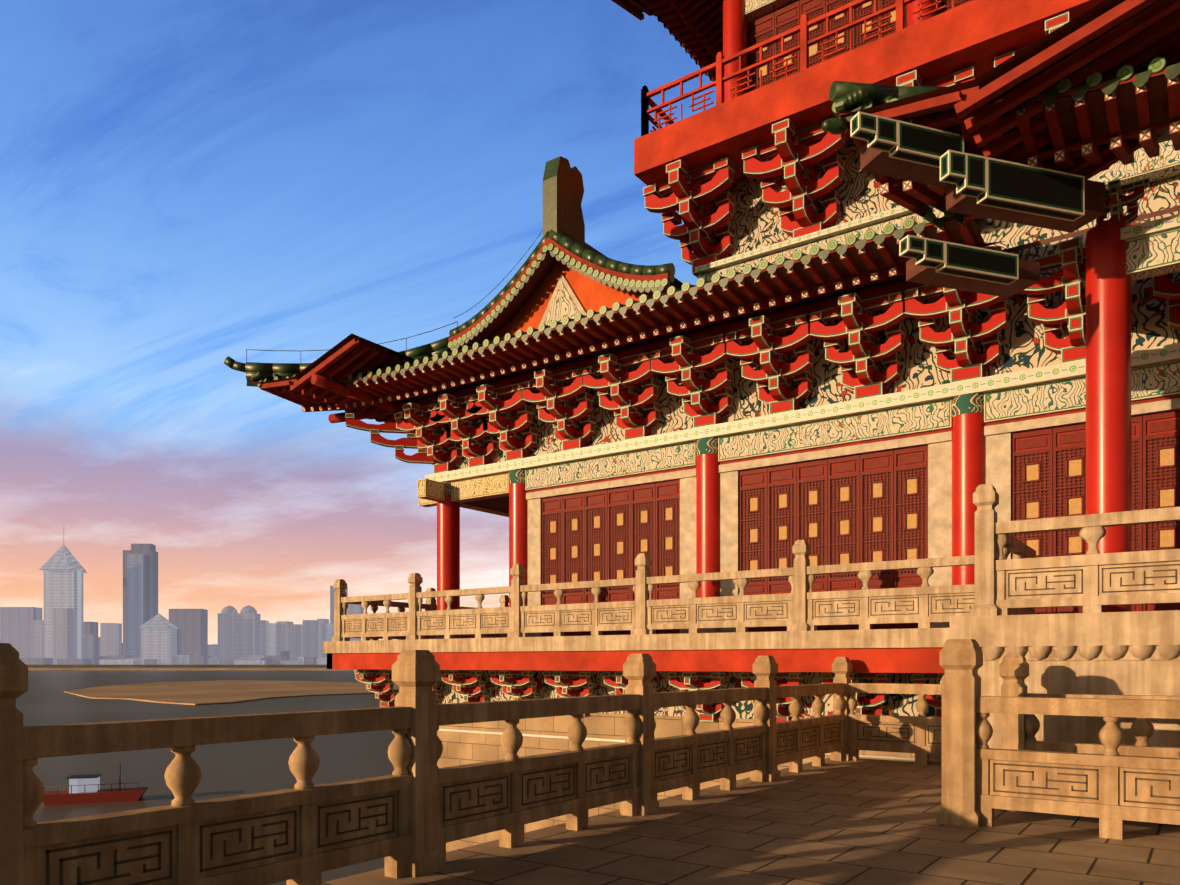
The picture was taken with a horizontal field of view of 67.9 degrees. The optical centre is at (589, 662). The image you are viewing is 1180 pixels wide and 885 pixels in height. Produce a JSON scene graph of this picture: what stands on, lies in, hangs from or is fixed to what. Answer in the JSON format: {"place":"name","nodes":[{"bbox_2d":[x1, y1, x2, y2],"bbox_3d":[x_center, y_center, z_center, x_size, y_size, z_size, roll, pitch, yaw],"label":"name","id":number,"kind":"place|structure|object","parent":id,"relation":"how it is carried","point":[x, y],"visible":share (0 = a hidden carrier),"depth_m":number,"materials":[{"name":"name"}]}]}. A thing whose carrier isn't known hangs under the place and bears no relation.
{"place":"outdoors","nodes":[
{"label":"outdoors","id":0,"kind":"place"},
{"bbox_2d":[16,670,394,884],"bbox_3d":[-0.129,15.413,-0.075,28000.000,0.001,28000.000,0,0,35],"label":"river","id":1,"kind":"structure","parent":0,"point":[239,768],"depth_m":155.74,"materials":[{"name":"grey liquid"}]},
{"bbox_2d":[43,762,147,804],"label":"river barge","id":2,"kind":"object","parent":1,"relation":"on","point":[84,789],"visible":0.96,"depth_m":96.53,"materials":[{"name":"metal"}]},
{"bbox_2d":[0,526,363,664],"bbox_3d":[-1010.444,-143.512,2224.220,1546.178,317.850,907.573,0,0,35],"label":"city skyline","id":3,"kind":"structure","parent":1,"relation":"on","point":[62,633],"depth_m":2001.35,"materials":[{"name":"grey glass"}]},
{"bbox_2d":[27,665,390,670],"bbox_3d":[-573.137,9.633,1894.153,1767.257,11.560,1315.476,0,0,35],"label":"shore","id":4,"kind":"structure","parent":1,"relation":"on","point":[199,667],"depth_m":1806.09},
{"bbox_2d":[64,680,398,704],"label":"sandbar","id":5,"kind":"structure","parent":1,"relation":"on","point":[208,692],"depth_m":455.53,"materials":[{"name":"beige sand"}]},
{"bbox_2d":[322,758,1179,884],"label":"terrace walkway","id":6,"kind":"structure","parent":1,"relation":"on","point":[860,821],"depth_m":6.74,"materials":[{"name":"brown stone"}]},
{"bbox_2d":[0,639,1179,884],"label":"stone railings","id":7,"kind":"object","parent":6,"relation":"on","point":[414,811],"visible":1,"depth_m":6.68,"materials":[{"name":"stone"}]},
{"bbox_2d":[950,610,1179,748],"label":"stone platform","id":8,"kind":"structure","parent":6,"relation":"on","point":[1121,653],"depth_m":8.60,"materials":[{"name":"stone"}]},
{"bbox_2d":[417,205,1179,638],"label":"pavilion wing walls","id":9,"kind":"structure","parent":8,"relation":"on","point":[831,471],"depth_m":14.93,"materials":[{"name":"red paint"}]},
{"bbox_2d":[345,237,1179,473],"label":"eave brackets","id":10,"kind":"object","parent":9,"relation":"attached to","point":[434,431],"visible":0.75,"depth_m":15.26,"materials":[{"name":"paint"}]},
{"bbox_2d":[224,156,1012,422],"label":"wing roof","id":11,"kind":"structure","parent":10,"relation":"on","point":[563,298],"depth_m":17.35,"materials":[{"name":"tile"}]},
{"bbox_2d":[634,0,1179,280],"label":"storey","id":12,"kind":"object","parent":9,"relation":"on","point":[805,54],"visible":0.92,"depth_m":18.21,"materials":[{"name":"paint"}]},
{"bbox_2d":[611,0,759,92],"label":"roof","id":13,"kind":"structure","parent":12,"relation":"on","point":[695,27],"depth_m":21.97,"materials":[{"name":"wood"}]},
{"bbox_2d":[643,12,1070,277],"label":"brackets","id":14,"kind":"object","parent":12,"relation":"attached to","point":[697,203],"visible":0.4,"depth_m":18.93,"materials":[{"name":"paint"}]},
{"bbox_2d":[850,111,1179,611],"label":"porch corner","id":15,"kind":"object","parent":8,"relation":"on","point":[1122,257],"visible":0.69,"depth_m":10.59,"materials":[{"name":"red paint"}]},
{"bbox_2d":[822,0,1179,220],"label":"porch roof","id":16,"kind":"structure","parent":15,"relation":"on","point":[1091,92],"depth_m":9.38,"materials":[{"name":"red wood"}]},
{"bbox_2d":[1083,178,1149,246],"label":"porch brackets","id":17,"kind":"object","parent":15,"relation":"attached to","point":[1117,200],"visible":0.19,"depth_m":10.78,"materials":[{"name":"red wood"}]},
{"bbox_2d":[970,484,1179,615],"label":"stone balustrade","id":18,"kind":"object","parent":8,"relation":"on","point":[1024,580],"visible":0.94,"depth_m":8.91,"materials":[{"name":"stone"}]},
{"bbox_2d":[0,0,715,644],"label":"sky","id":19,"kind":"structure","parent":0,"point":[187,186],"materials":[{"name":"blue"}]},
{"bbox_2d":[323,628,949,851],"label":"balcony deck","id":20,"kind":"structure","parent":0,"point":[900,656],"depth_m":15.84,"materials":[{"name":"beige stone"}]},
{"bbox_2d":[354,669,944,721],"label":"balcony brackets","id":21,"kind":"object","parent":20,"relation":"attached to","point":[383,690],"visible":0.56,"depth_m":16.82,"materials":[{"name":"red wood"}]},
{"bbox_2d":[332,540,974,640],"bbox_3d":[2.353,-1.197,19.541,13.970,1.420,8.810,0,0,35],"label":"balcony balustrade","id":22,"kind":"object","parent":20,"relation":"on","point":[802,606],"visible":0.92,"depth_m":14.99,"materials":[{"name":"beige stone"}]}
]}

